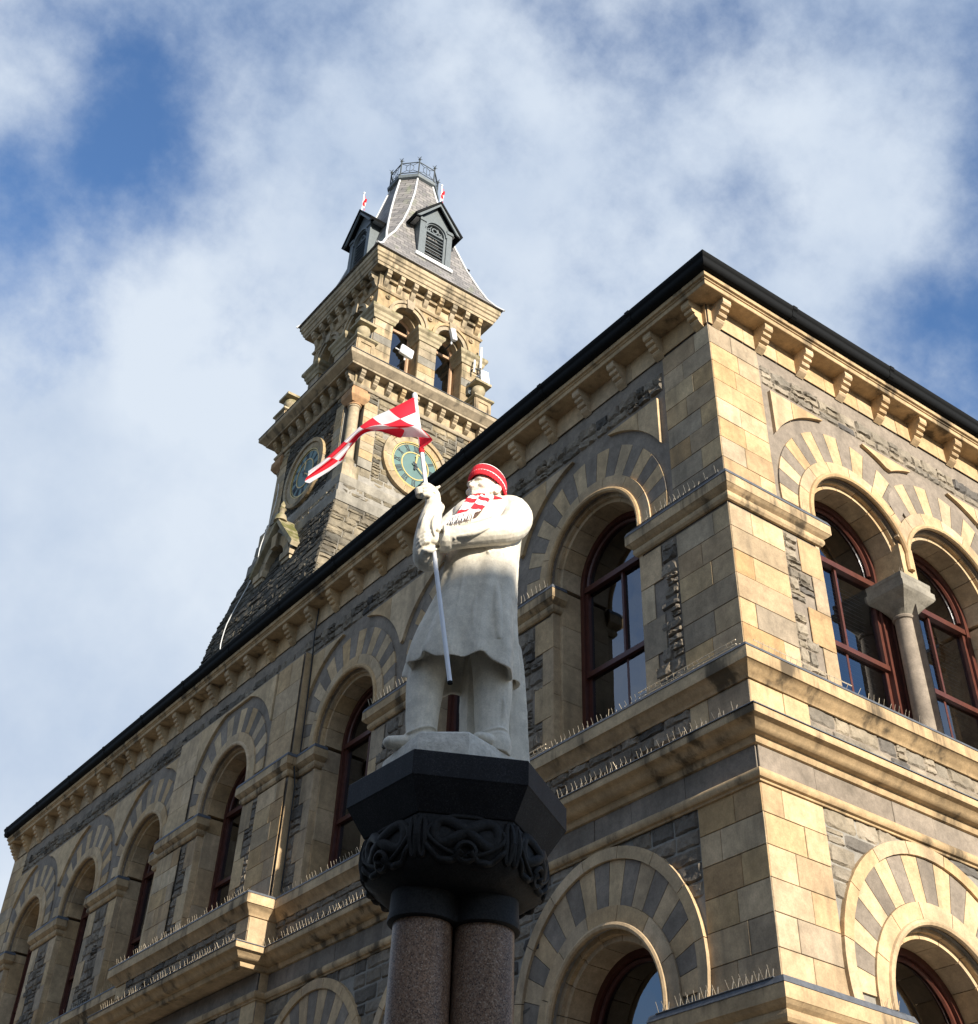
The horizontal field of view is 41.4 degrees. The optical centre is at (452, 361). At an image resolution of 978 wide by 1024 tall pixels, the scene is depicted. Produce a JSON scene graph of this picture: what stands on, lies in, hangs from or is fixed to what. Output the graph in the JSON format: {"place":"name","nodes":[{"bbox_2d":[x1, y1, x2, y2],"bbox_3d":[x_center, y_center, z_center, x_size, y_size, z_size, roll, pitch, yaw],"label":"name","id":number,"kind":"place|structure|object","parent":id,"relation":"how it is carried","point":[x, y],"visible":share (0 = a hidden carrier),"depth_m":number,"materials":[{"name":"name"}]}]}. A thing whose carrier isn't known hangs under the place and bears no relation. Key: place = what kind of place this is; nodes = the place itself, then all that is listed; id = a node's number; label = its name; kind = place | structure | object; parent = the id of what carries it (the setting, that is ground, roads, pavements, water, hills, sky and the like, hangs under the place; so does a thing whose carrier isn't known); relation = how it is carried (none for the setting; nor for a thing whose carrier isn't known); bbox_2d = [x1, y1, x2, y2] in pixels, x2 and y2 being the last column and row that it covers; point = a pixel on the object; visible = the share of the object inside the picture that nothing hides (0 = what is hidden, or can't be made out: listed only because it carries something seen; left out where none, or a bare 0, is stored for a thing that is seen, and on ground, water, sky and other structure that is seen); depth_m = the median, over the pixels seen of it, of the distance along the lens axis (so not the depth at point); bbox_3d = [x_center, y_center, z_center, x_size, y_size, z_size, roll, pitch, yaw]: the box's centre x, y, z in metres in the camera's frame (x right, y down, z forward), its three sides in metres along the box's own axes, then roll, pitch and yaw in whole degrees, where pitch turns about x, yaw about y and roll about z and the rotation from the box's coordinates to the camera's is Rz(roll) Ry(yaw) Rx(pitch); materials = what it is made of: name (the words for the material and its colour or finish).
{"place":"outdoors","nodes":[
{"label":"outdoors","id":0,"kind":"place"},
{"bbox_2d":[346,749,566,1023],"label":"monument column","id":1,"kind":"structure","parent":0,"point":[455,852],"depth_m":6.36,"materials":[{"name":"black stone"}]},
{"bbox_2d":[382,474,532,766],"bbox_3d":[0.062,1.577,7.741,0.857,2.201,0.790,2,-42,2],"label":"statue","id":2,"kind":"object","parent":1,"relation":"on","point":[478,554],"visible":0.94,"depth_m":7.53,"materials":[{"name":"stone"}]},
{"bbox_2d":[305,392,452,684],"bbox_3d":[-0.450,0.945,7.827,0.994,2.116,0.226,-1,-43,5],"label":"flag","id":3,"kind":"object","parent":2,"relation":"attached to","point":[401,420],"visible":1,"depth_m":8.23,"materials":[{"name":"red fabric"}]},
{"bbox_2d":[448,493,501,524],"bbox_3d":[0.171,0.964,8.115,0.288,0.514,0.568,-5,-43,10],"label":"scarf","id":4,"kind":"object","parent":2,"relation":"attached to","point":[473,503],"visible":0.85,"depth_m":8.02,"materials":[{"name":"white fabric"}]},
{"bbox_2d":[468,463,506,494],"bbox_3d":[0.225,0.806,8.427,0.275,0.225,0.245,28,-47,-24],"label":"knitted hat","id":5,"kind":"object","parent":2,"relation":"on","point":[494,473],"visible":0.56,"depth_m":8.37,"materials":[{"name":"red fabric"}]},
{"bbox_2d":[0,0,977,911],"label":"sky","id":6,"kind":"structure","parent":0,"point":[183,183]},
{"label":"pavement","id":7,"kind":"structure","parent":0,"visible":0},
{"bbox_2d":[0,249,977,1023],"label":"town hall","id":8,"kind":"structure","parent":7,"relation":"on","point":[748,601],"depth_m":15.05,"materials":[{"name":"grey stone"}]},
{"bbox_2d":[9,946,31,1023],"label":"window","id":9,"kind":"structure","parent":8,"relation":"in","point":[28,957],"depth_m":25.78,"materials":[{"name":"red paint"}]},
{"bbox_2d":[58,886,92,1016],"bbox_3d":[-6.648,10.749,23.708,0.130,2.820,1.400,28,-47,-24],"label":"window","id":10,"kind":"structure","parent":8,"relation":"in","point":[79,939],"depth_m":24.00,"materials":[{"name":"red paint"}]},
{"bbox_2d":[125,837,158,959],"bbox_3d":[-5.081,9.323,22.034,0.130,2.820,1.400,28,-47,-24],"label":"window","id":11,"kind":"structure","parent":8,"relation":"in","point":[148,873],"depth_m":22.50,"materials":[{"name":"red paint"}]},
{"bbox_2d":[207,765,246,912],"bbox_3d":[-3.259,7.490,19.898,0.130,2.820,1.400,28,-47,-24],"label":"window","id":12,"kind":"structure","parent":8,"relation":"in","point":[230,811],"depth_m":20.43,"materials":[{"name":"red paint"}]},
{"bbox_2d":[328,685,372,868],"bbox_3d":[-1.193,5.784,17.881,0.130,2.820,1.400,28,-47,-24],"label":"window","id":13,"kind":"structure","parent":8,"relation":"in","point":[348,743],"depth_m":18.39,"materials":[{"name":"red paint"}]},
{"bbox_2d":[199,156,504,666],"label":"clock tower","id":14,"kind":"structure","parent":8,"relation":"on","point":[407,280],"depth_m":25.90,"materials":[{"name":"stone"}]},
{"bbox_2d":[361,192,366,209],"bbox_3d":[-2.116,-3.788,30.721,0.112,0.670,0.060,28,-47,-24],"label":"pennant","id":15,"kind":"object","parent":14,"relation":"on","point":[364,200],"visible":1,"depth_m":30.72,"materials":[{"name":"white fabric"}]},
{"bbox_2d":[393,320,409,372],"bbox_3d":[-1.189,-0.173,26.911,0.640,1.940,0.069,28,-47,-24],"label":"window","id":16,"kind":"structure","parent":14,"relation":"in","point":[403,324],"depth_m":27.30,"materials":[{"name":"beige paint"}]},
{"bbox_2d":[395,344,413,366],"bbox_3d":[-1.060,-0.125,26.477,0.405,0.369,0.341,28,-47,-24],"label":"panel antenna","id":17,"kind":"object","parent":14,"relation":"on","point":[406,352],"visible":1,"depth_m":26.37,"materials":[{"name":"white plastic"}]},
{"bbox_2d":[440,184,444,201],"bbox_3d":[-0.256,-3.928,30.428,0.112,0.670,0.060,28,-47,-24],"label":"pennant","id":18,"kind":"object","parent":14,"relation":"on","point":[442,195],"visible":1,"depth_m":30.45,"materials":[{"name":"white fabric"}]},
{"bbox_2d":[436,343,451,394],"bbox_3d":[-0.295,0.293,27.352,0.640,1.940,0.069,28,-47,-24],"label":"window","id":19,"kind":"structure","parent":14,"relation":"in","point":[444,345],"depth_m":27.69,"materials":[{"name":"beige paint"}]},
{"bbox_2d":[444,328,456,350],"bbox_3d":[-0.069,-0.484,27.639,0.183,0.457,0.351,28,-47,-24],"label":"panel antenna","id":20,"kind":"object","parent":14,"relation":"attached to","point":[453,335],"visible":1,"depth_m":27.52,"materials":[{"name":"white plastic"}]},
{"bbox_2d":[466,382,471,396],"bbox_3d":[0.361,0.743,26.918,0.160,0.680,0.105,28,-47,-24],"label":"equipment box","id":21,"kind":"object","parent":14,"relation":"attached to","point":[468,392],"visible":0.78,"depth_m":26.95,"materials":[{"name":"grey paint"}]},
{"bbox_2d":[471,347,482,378],"bbox_3d":[0.476,0.233,27.480,0.206,1.400,0.191,28,-47,-24],"label":"stick antenna","id":22,"kind":"object","parent":14,"relation":"attached to","point":[480,363],"visible":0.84,"depth_m":27.54,"materials":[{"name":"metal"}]},
{"bbox_2d":[476,370,489,383],"bbox_3d":[0.573,0.439,27.557,0.315,0.547,0.341,28,-47,-24],"label":"panel antenna","id":23,"kind":"object","parent":14,"relation":"attached to","point":[484,376],"visible":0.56,"depth_m":27.48,"materials":[{"name":"white plastic"}]},
{"bbox_2d":[446,694,458,731],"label":"window","id":24,"kind":"structure","parent":8,"relation":"in","point":[453,700],"depth_m":16.70,"materials":[{"name":"red paint"}]},
{"bbox_2d":[580,511,644,729],"bbox_3d":[1.941,2.932,14.534,0.130,2.820,1.400,28,-47,-24],"label":"window","id":25,"kind":"structure","parent":8,"relation":"in","point":[587,587],"depth_m":14.91,"materials":[{"name":"red paint"}]},
{"bbox_2d":[590,948,653,1023],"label":"window","id":26,"kind":"structure","parent":8,"relation":"in","point":[605,994],"depth_m":12.20,"materials":[{"name":"red paint"}]},
{"bbox_2d":[814,501,904,714],"bbox_3d":[4.205,2.785,14.202,1.400,2.820,0.265,28,-47,-24],"label":"window","id":27,"kind":"structure","parent":8,"relation":"in","point":[887,664],"depth_m":14.41,"materials":[{"name":"red paint"}]},
{"bbox_2d":[897,947,964,1023],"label":"window","id":28,"kind":"structure","parent":8,"relation":"in","point":[946,1001],"depth_m":11.74,"materials":[{"name":"red paint"}]},
{"bbox_2d":[912,552,977,745],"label":"window","id":29,"kind":"structure","parent":8,"relation":"in","point":[959,628],"depth_m":15.22,"materials":[{"name":"red paint"}]}
]}

